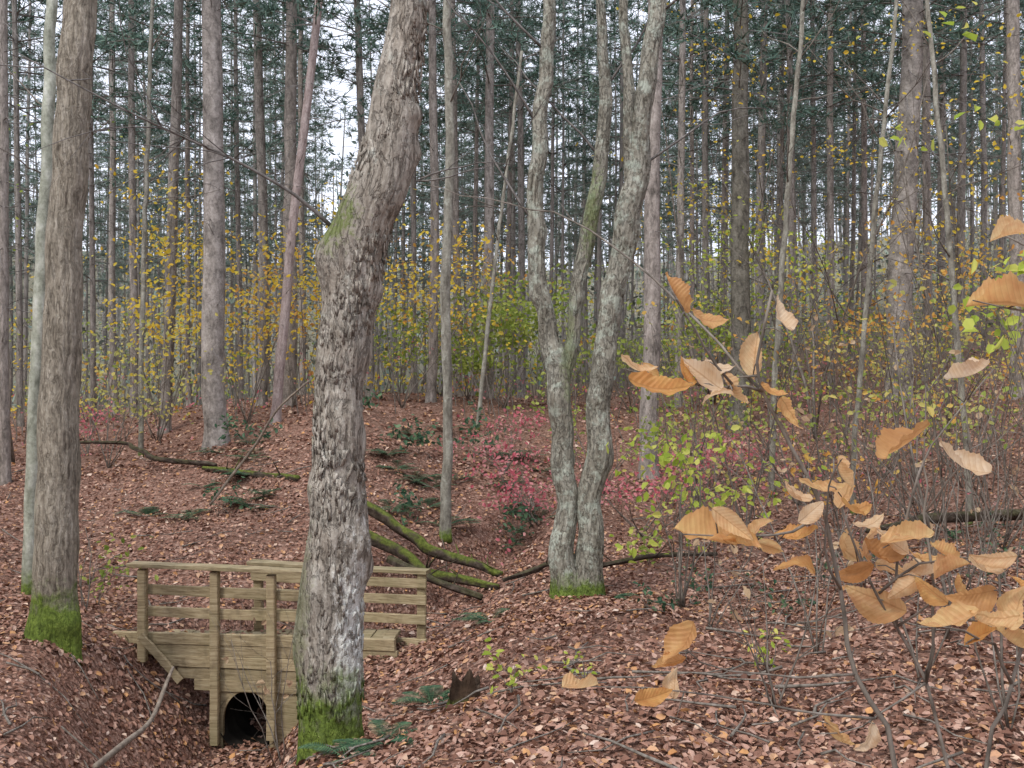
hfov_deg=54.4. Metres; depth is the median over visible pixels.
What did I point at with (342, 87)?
sky
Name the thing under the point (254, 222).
pine tree
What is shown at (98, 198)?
pine tree
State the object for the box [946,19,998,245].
pine tree
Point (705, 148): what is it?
pine tree
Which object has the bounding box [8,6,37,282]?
pine tree
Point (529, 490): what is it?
pink shrub
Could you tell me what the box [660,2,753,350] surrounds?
pine tree
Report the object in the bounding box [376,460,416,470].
fern
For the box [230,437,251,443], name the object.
fern
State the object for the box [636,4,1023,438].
tall sapling
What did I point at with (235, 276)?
pine tree
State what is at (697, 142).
pine tree
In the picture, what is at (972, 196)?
pine tree
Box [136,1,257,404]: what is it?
pine tree
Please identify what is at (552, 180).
pine tree
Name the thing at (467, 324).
orange sapling
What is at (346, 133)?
pine tree
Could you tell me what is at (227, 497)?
fern
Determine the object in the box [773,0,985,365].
pine tree
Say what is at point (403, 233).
pine tree
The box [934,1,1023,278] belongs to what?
pine tree
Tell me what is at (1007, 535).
brush shrub
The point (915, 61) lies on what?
pine tree
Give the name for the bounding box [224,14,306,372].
pine tree
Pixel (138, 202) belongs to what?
pine tree
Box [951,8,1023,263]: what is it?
pine tree
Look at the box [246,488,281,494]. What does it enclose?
fern
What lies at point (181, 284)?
pine tree
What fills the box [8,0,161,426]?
pine tree
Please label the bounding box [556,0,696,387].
pine tree
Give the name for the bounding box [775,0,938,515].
slender tree
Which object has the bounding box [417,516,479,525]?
fern
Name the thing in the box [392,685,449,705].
fern
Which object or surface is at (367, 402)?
ground plant
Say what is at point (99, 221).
pine tree
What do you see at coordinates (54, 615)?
straight tree
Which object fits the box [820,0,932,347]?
pine tree
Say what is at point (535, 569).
fallen log
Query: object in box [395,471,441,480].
fern
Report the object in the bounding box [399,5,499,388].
pine tree
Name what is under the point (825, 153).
pine tree
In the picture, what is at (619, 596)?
fern
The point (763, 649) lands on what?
ground plant
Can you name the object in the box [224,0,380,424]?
pine tree
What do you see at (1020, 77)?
pine tree
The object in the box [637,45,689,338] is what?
pine tree
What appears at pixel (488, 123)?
pine tree
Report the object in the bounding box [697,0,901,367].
pine tree
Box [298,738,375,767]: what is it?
fern
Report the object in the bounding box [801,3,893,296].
pine tree
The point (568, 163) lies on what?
pine tree
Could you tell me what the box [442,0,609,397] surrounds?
pine tree
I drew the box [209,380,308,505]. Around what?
bent sapling
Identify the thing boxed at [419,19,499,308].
pine tree
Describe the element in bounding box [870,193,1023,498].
brush shrub
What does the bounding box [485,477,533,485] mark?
fern
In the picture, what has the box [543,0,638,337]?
pine tree
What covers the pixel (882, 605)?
beech sapling
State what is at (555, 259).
pine tree
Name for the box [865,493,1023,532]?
fallen log
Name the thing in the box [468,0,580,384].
pine tree
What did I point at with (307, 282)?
orange sapling
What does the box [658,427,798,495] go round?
pink shrub
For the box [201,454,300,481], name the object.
fallen log
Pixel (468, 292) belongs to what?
orange sapling
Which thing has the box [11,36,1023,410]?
distant wood
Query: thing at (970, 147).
pine tree
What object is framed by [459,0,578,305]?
pine tree
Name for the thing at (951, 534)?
ground plant
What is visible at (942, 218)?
pine tree
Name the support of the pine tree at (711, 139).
on the ground
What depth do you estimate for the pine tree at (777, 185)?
38.17 m
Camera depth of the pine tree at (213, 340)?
17.78 m
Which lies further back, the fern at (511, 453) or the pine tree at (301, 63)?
the pine tree at (301, 63)
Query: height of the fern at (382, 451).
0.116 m
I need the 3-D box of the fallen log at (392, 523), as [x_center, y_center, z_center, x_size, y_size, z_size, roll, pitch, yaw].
[-1.003,1.891,12.402,2.069,0.838,0.361,0,0,29]
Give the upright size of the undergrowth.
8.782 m
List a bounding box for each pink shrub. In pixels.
[14,396,120,455]
[435,407,551,474]
[454,440,621,527]
[576,438,725,536]
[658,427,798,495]
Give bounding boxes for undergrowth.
[9,154,1023,564]
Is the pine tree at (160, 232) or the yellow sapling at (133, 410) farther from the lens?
the pine tree at (160, 232)
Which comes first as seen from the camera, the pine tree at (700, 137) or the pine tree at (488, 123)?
the pine tree at (488, 123)
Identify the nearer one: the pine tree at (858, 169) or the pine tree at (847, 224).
the pine tree at (847, 224)
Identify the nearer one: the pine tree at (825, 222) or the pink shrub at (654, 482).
the pink shrub at (654, 482)
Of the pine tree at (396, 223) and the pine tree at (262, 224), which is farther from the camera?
the pine tree at (396, 223)
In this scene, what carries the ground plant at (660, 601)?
on the ground
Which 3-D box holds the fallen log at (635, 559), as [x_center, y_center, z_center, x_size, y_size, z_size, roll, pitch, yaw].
[1.552,1.834,11.002,1.516,0.351,0.141,0,0,-14]
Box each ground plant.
[78,533,158,604]
[203,470,248,516]
[214,412,282,446]
[362,388,382,408]
[379,414,441,455]
[392,479,426,525]
[433,399,505,467]
[482,637,547,696]
[495,496,534,544]
[562,651,596,687]
[626,520,669,563]
[632,581,673,611]
[657,571,700,607]
[681,564,721,591]
[720,571,787,616]
[743,628,790,670]
[759,589,815,614]
[811,554,839,589]
[875,542,926,566]
[947,526,963,542]
[965,543,1018,586]
[978,537,1023,574]
[979,513,1023,539]
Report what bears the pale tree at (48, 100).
on the ground
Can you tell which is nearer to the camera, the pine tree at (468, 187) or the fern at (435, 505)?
the fern at (435, 505)
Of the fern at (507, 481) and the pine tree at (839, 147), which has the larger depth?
the pine tree at (839, 147)
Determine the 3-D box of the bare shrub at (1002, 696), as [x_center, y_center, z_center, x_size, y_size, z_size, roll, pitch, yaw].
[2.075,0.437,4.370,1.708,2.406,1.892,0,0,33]
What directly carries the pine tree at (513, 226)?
on the ground
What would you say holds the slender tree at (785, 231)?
on the ground
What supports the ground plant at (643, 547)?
on the ground
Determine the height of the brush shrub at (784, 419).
3.038 m
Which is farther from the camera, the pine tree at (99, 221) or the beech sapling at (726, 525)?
the pine tree at (99, 221)
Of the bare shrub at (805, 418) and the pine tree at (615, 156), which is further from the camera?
the pine tree at (615, 156)
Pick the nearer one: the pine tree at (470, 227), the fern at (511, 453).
the fern at (511, 453)
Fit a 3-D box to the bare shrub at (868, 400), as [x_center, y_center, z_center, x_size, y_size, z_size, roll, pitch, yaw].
[2.914,0.457,8.404,1.654,2.788,4.060,0,0,-39]
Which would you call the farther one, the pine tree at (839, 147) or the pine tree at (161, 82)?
the pine tree at (839, 147)
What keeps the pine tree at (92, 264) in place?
on the ground
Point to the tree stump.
(467, 685)
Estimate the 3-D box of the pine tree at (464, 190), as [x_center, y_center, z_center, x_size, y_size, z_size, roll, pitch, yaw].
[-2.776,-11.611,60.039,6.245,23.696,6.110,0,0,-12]
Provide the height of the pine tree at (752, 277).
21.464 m
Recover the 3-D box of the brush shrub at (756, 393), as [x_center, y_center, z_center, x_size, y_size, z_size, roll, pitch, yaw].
[4.689,0.503,13.131,3.796,2.880,3.134,0,0,17]
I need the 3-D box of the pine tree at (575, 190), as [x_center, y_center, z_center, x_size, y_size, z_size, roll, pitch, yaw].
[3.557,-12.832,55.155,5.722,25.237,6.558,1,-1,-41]
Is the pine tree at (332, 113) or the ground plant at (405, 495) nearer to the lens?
the ground plant at (405, 495)
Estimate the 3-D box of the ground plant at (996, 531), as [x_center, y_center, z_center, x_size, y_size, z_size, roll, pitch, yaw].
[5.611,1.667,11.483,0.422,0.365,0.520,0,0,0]
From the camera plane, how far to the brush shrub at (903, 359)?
15.59 m
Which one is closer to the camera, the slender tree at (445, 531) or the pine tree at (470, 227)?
the slender tree at (445, 531)
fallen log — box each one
[79,433,216,466]
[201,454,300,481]
[367,500,502,577]
[369,530,499,589]
[386,555,482,599]
[502,547,609,581]
[603,534,717,567]
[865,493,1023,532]
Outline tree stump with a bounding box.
[445,669,479,711]
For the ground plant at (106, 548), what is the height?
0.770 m
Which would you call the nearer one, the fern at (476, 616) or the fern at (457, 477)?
the fern at (476, 616)
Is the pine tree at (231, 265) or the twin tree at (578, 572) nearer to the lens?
the twin tree at (578, 572)
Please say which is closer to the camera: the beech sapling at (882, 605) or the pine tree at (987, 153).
the beech sapling at (882, 605)
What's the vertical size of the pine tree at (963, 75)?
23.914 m
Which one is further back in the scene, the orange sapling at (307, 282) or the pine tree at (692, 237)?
the pine tree at (692, 237)
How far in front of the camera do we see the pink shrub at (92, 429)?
19.24 m
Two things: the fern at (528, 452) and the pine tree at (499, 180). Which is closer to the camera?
the fern at (528, 452)
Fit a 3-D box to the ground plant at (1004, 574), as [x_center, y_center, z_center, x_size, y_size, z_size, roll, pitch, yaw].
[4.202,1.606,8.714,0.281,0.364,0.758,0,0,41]
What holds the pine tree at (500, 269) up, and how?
on the ground
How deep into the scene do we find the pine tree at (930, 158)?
62.60 m
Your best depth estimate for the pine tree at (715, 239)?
61.37 m
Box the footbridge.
[113,559,430,748]
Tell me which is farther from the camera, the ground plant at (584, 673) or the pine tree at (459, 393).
the pine tree at (459, 393)
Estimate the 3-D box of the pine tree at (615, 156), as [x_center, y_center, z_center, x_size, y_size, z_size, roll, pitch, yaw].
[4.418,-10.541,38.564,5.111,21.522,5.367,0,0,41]
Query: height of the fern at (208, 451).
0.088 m
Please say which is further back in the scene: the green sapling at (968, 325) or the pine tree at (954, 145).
the pine tree at (954, 145)
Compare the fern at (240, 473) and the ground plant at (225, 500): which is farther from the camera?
the fern at (240, 473)
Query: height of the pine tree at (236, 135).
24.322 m
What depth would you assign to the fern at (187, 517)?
13.39 m
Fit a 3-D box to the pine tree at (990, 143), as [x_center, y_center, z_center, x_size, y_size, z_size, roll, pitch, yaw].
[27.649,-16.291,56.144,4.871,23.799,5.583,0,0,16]
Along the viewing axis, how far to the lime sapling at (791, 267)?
20.42 m
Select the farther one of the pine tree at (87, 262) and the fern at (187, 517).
the pine tree at (87, 262)
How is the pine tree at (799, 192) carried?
on the ground
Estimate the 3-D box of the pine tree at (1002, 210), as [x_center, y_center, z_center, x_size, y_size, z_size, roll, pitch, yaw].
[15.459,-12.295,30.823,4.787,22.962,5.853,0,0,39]
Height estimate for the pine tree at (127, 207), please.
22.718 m
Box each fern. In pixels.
[115,506,161,516]
[161,509,210,518]
[187,482,223,487]
[190,448,224,452]
[217,469,250,475]
[220,494,273,502]
[222,500,273,508]
[226,453,267,459]
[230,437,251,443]
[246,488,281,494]
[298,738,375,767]
[333,720,425,752]
[368,448,409,454]
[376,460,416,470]
[376,499,422,512]
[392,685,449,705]
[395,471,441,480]
[399,498,453,508]
[409,481,456,487]
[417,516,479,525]
[433,473,477,479]
[451,608,509,623]
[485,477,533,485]
[493,450,526,457]
[501,538,522,548]
[507,450,550,456]
[507,500,550,511]
[523,510,554,520]
[598,593,638,599]
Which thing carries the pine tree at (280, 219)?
on the ground
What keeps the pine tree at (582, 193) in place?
on the ground
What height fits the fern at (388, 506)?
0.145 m
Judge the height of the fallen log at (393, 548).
0.627 m
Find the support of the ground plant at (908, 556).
on the ground
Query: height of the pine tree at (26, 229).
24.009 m
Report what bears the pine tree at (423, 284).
on the ground
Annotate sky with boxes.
[8,0,1023,271]
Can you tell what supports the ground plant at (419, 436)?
on the ground
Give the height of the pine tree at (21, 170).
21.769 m
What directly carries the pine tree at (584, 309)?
on the ground
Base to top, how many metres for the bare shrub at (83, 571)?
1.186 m
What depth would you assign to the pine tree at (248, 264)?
62.70 m
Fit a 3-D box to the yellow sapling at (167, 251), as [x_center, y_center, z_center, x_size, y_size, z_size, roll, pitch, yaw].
[-6.557,-1.900,20.232,4.325,6.167,5.363,0,0,26]
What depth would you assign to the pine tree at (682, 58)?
23.80 m
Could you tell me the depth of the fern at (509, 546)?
13.80 m
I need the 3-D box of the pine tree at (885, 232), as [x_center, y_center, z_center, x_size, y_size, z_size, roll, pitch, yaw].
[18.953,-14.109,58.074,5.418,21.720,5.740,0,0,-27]
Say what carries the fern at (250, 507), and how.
on the ground
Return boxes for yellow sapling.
[79,313,254,467]
[82,147,315,441]
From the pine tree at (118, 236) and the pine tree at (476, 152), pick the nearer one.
the pine tree at (476, 152)
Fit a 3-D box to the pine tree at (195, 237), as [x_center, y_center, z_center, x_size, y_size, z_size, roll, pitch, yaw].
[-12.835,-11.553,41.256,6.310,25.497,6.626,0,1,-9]
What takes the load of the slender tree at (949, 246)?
on the ground
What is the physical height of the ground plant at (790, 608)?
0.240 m
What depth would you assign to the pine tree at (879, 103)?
43.57 m
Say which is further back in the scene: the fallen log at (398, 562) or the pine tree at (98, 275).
the pine tree at (98, 275)
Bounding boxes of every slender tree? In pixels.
[101,0,249,456]
[377,0,538,542]
[416,29,587,430]
[729,0,889,497]
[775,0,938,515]
[822,0,1023,527]
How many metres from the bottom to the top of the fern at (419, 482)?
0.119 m
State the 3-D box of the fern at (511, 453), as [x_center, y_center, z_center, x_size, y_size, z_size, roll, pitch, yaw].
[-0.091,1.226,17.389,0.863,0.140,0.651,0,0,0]
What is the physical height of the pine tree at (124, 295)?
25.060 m
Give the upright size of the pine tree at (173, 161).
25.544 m
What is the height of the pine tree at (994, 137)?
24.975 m
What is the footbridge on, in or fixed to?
on the ground
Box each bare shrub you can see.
[3,497,129,610]
[194,548,298,767]
[632,439,885,627]
[649,269,1019,587]
[666,485,901,709]
[679,356,1022,655]
[723,185,1023,593]
[723,327,1023,720]
[732,195,1023,733]
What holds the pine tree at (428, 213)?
on the ground
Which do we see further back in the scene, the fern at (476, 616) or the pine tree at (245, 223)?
the pine tree at (245, 223)
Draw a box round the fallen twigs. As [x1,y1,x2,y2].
[0,425,1023,767]
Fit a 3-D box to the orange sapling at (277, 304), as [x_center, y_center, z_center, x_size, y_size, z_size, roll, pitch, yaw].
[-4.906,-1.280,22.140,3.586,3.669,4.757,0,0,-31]
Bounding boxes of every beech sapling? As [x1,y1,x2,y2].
[418,183,897,767]
[817,357,1016,767]
[912,215,1023,767]
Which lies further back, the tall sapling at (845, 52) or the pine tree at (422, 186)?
the pine tree at (422, 186)
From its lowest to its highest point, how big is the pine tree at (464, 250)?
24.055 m
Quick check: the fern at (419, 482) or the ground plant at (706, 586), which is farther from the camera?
the fern at (419, 482)
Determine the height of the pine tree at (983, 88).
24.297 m
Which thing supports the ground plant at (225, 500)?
on the ground
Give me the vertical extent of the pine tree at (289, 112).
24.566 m
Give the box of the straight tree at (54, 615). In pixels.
[23,0,96,665]
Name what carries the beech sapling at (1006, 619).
on the ground
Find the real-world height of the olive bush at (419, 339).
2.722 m
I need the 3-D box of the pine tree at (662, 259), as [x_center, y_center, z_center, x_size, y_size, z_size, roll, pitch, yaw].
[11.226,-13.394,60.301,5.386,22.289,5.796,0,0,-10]
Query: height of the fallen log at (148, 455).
0.509 m
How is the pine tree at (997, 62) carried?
on the ground
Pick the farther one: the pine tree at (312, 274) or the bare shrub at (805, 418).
the pine tree at (312, 274)
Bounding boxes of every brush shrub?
[622,404,830,524]
[624,342,757,501]
[698,309,909,505]
[737,310,1019,517]
[754,380,984,554]
[772,212,1023,488]
[789,288,1023,477]
[812,305,1023,549]
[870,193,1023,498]
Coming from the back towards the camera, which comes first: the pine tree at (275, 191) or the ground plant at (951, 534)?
the pine tree at (275, 191)
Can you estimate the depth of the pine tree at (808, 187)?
61.25 m
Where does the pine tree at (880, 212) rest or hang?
on the ground
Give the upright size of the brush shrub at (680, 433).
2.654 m
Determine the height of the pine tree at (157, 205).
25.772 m
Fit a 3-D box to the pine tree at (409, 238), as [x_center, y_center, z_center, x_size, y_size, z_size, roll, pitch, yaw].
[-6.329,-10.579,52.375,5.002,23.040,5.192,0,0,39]
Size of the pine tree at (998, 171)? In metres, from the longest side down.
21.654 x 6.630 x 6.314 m
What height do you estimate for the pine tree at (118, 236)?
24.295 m
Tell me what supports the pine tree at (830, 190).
on the ground
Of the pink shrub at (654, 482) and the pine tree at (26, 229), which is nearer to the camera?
the pink shrub at (654, 482)
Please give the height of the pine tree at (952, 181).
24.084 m
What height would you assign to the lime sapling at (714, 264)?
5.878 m
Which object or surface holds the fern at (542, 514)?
on the ground
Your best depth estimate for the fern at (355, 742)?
5.18 m
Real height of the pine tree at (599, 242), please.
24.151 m
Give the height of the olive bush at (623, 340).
3.589 m
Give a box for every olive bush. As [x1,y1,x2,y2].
[373,281,533,395]
[378,260,597,408]
[527,260,772,411]
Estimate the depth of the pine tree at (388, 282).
60.33 m
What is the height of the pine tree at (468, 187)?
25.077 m
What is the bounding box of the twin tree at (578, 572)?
[423,0,823,598]
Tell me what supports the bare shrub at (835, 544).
on the ground
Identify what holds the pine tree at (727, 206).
on the ground
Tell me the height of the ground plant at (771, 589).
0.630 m
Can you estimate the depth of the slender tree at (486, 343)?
18.97 m
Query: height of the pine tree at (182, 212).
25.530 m
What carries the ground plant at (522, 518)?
on the ground
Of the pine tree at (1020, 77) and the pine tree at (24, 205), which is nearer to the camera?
the pine tree at (1020, 77)
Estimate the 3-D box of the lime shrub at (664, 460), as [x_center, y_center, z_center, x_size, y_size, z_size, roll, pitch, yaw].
[1.828,1.139,8.905,1.813,1.793,1.727,0,0,23]
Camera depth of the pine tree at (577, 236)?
50.90 m
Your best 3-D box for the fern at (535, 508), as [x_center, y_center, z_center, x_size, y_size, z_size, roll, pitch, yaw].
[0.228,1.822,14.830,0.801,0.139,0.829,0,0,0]
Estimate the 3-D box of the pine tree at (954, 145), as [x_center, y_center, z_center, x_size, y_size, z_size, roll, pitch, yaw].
[17.154,-12.720,39.560,5.279,22.426,5.396,-1,1,-23]
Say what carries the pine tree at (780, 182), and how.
on the ground
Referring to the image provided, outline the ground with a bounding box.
[0,226,1023,767]
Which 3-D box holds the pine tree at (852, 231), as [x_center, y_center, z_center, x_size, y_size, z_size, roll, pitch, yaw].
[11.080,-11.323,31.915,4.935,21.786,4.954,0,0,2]
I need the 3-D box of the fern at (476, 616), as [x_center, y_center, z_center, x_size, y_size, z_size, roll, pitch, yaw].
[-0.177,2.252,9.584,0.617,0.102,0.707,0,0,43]
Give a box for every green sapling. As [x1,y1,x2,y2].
[795,134,1023,641]
[879,1,1023,506]
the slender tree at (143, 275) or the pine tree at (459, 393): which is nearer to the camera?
the slender tree at (143, 275)
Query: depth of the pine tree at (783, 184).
51.45 m
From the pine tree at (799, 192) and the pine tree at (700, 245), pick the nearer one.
the pine tree at (799, 192)
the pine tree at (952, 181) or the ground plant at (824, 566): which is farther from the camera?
the pine tree at (952, 181)
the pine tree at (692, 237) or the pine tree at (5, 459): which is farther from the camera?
the pine tree at (692, 237)
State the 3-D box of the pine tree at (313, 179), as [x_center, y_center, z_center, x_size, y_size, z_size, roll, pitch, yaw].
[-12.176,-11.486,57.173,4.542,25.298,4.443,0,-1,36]
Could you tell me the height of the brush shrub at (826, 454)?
2.413 m
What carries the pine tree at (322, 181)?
on the ground
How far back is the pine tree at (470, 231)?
45.57 m
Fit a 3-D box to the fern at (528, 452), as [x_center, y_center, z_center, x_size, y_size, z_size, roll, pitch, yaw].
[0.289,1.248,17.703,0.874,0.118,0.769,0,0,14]
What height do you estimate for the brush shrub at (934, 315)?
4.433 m
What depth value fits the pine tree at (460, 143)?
40.77 m
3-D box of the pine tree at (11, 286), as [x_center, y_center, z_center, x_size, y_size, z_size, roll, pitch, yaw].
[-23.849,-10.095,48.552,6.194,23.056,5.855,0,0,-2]
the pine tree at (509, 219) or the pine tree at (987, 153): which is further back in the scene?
the pine tree at (987, 153)
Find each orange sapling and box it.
[123,182,458,423]
[225,233,394,407]
[258,176,532,407]
[385,212,527,400]
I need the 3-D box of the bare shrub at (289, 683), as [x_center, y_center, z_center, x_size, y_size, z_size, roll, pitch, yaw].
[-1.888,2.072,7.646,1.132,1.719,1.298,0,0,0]
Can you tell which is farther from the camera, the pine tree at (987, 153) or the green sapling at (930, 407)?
the pine tree at (987, 153)
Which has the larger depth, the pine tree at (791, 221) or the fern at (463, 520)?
the pine tree at (791, 221)
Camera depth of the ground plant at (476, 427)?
16.93 m
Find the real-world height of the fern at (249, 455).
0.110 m
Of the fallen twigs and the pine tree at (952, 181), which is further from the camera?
the pine tree at (952, 181)
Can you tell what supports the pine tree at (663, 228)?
on the ground
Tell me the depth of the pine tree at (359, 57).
23.86 m
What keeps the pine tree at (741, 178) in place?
on the ground
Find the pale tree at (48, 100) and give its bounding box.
[0,0,117,594]
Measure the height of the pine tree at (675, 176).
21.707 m
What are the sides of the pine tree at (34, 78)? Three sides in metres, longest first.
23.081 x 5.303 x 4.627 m
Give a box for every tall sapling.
[9,72,123,465]
[575,0,851,404]
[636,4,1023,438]
[792,4,1023,437]
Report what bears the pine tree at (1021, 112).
on the ground
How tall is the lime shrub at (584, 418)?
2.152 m
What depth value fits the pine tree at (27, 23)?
52.91 m
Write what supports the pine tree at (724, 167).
on the ground
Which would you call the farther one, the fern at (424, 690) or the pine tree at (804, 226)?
the pine tree at (804, 226)
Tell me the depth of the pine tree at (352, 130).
34.67 m
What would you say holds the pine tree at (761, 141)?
on the ground
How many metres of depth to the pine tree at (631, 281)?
47.03 m
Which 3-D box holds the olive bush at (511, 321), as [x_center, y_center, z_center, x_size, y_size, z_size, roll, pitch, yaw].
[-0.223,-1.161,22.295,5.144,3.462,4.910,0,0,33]
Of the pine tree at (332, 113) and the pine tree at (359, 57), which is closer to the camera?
the pine tree at (359, 57)
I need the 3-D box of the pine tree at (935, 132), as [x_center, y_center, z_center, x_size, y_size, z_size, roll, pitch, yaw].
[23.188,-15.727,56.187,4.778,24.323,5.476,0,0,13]
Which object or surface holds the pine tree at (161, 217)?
on the ground
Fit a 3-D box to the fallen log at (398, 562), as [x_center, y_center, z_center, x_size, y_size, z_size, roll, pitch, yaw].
[-0.887,2.175,11.155,1.188,0.431,0.242,0,0,17]
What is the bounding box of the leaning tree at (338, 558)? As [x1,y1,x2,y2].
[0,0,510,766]
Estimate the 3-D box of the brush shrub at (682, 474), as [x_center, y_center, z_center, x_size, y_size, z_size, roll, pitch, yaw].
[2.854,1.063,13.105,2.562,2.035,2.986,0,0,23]
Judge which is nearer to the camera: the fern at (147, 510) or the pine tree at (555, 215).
the fern at (147, 510)
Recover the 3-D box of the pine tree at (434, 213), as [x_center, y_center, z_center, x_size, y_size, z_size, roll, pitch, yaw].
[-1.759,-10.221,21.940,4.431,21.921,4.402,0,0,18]
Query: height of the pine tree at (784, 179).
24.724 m
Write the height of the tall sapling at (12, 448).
8.091 m
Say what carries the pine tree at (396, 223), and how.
on the ground
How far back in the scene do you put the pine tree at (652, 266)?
16.95 m
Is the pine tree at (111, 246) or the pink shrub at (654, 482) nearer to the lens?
the pink shrub at (654, 482)
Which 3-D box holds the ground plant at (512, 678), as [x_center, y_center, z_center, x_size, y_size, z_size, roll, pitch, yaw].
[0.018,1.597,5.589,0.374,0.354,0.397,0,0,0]
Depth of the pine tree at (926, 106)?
23.98 m
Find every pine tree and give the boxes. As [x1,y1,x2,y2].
[0,0,134,485]
[8,0,56,371]
[8,0,88,405]
[8,0,96,409]
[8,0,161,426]
[8,0,195,418]
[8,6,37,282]
[8,7,35,303]
[8,40,40,256]
[11,3,42,323]
[22,0,238,417]
[28,24,128,405]
[30,0,166,361]
[34,0,182,414]
[38,0,277,434]
[83,0,201,367]
[83,2,166,406]
[83,4,164,404]
[83,9,163,403]
[85,0,202,405]
[96,50,178,373]
[101,0,283,405]
[107,0,349,449]
[111,0,387,406]
[115,0,202,398]
[118,24,197,390]
[121,1,271,402]
[122,0,202,372]
[127,0,339,399]
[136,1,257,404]
[140,8,202,387]
[150,0,319,396]
[151,48,233,378]
[181,0,270,400]
[190,8,279,399]
[190,22,273,397]
[191,0,345,406]
[221,0,370,394]
[223,0,342,357]
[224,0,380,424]
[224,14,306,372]
[225,4,335,364]
[225,17,308,390]
[226,0,365,359]
[246,0,453,396]
[267,0,354,351]
[269,47,334,378]
[274,3,335,383]
[314,7,506,393]
[323,0,538,396]
[325,0,503,393]
[329,0,422,391]
[336,10,443,392]
[336,20,443,392]
[348,0,526,402]
[367,78,428,387]
[372,12,429,389]
[376,0,622,399]
[384,72,461,388]
[391,4,481,355]
[398,1,483,356]
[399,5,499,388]
[409,0,498,354]
[417,2,496,388]
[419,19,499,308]
[422,0,536,395]
[424,0,504,378]
[437,0,566,379]
[437,4,544,299]
[438,1,527,388]
[439,0,581,396]
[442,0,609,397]
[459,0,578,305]
[459,0,578,394]
[460,0,546,378]
[460,3,569,355]
[465,0,642,346]
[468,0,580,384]
[483,0,618,344]
[516,0,612,349]
[525,0,646,330]
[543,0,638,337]
[543,1,642,383]
[545,0,614,371]
[547,17,639,358]
[553,0,831,407]
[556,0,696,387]
[560,0,639,336]
[561,0,676,381]
[566,0,763,480]
[576,0,701,369]
[576,0,811,390]
[614,0,858,430]
[630,0,756,376]
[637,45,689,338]
[639,1,720,347]
[641,1,718,357]
[660,0,729,341]
[660,0,756,359]
[660,1,784,363]
[660,2,713,322]
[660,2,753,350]
[661,0,755,359]
[662,0,800,372]
[671,0,897,373]
[674,10,730,301]
[686,0,824,383]
[687,0,767,333]
[687,2,856,349]
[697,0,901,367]
[708,0,873,352]
[708,2,799,330]
[710,0,888,379]
[727,0,951,389]
[728,5,825,338]
[731,1,836,341]
[749,3,822,335]
[750,2,859,349]
[766,2,881,332]
[767,7,857,275]
[768,0,1023,400]
[768,4,823,317]
[770,0,842,330]
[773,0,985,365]
[783,0,896,343]
[784,0,877,302]
[792,0,901,359]
[796,0,918,334]
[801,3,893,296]
[803,1,884,295]
[804,5,887,286]
[815,0,1022,380]
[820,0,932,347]
[824,10,989,307]
[834,6,936,323]
[840,0,1023,361]
[851,0,1023,354]
[867,5,999,337]
[870,2,1023,312]
[880,1,1023,303]
[882,7,959,311]
[886,0,1023,351]
[889,31,965,284]
[918,0,1023,314]
[921,1,1023,336]
[923,0,1023,399]
[930,0,1023,336]
[931,3,1023,269]
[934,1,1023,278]
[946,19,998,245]
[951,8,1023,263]
[955,7,1023,273]
[972,0,1023,260]
[975,20,1023,218]
[977,11,1023,147]
[991,3,1023,195]
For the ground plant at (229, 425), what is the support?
on the ground
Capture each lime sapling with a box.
[642,147,805,404]
[665,178,879,395]
[783,148,1022,422]
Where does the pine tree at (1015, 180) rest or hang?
on the ground
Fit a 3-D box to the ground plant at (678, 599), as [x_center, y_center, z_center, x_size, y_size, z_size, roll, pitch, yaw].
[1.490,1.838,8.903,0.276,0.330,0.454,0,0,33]
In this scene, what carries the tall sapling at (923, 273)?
on the ground
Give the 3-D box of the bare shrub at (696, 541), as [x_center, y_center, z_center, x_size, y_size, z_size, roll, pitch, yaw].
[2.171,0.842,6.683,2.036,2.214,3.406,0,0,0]
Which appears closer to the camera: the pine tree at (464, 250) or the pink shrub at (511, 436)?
the pink shrub at (511, 436)
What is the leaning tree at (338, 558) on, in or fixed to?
on the ground
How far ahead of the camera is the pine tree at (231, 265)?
53.54 m
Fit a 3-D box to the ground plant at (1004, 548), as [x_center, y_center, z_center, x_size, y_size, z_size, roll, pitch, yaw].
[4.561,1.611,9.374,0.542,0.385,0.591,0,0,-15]
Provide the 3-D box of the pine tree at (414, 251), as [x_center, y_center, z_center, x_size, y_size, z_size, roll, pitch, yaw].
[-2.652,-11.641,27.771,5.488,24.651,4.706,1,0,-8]
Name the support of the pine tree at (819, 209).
on the ground
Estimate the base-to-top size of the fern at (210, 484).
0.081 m
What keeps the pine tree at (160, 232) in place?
on the ground
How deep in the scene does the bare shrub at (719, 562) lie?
7.61 m
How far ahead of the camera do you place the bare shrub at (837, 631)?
5.16 m
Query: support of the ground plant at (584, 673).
on the ground
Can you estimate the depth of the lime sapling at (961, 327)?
18.65 m
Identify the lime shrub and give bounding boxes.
[506,371,711,494]
[606,412,826,608]
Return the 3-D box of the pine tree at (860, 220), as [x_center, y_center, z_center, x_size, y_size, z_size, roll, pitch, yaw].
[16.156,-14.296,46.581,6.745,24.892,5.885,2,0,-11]
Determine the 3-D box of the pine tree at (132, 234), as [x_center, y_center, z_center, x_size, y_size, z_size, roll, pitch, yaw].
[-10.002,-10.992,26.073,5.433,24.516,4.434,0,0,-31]
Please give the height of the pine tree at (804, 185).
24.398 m
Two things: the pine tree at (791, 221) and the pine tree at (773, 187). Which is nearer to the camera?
the pine tree at (791, 221)
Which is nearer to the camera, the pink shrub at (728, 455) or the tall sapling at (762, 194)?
the pink shrub at (728, 455)

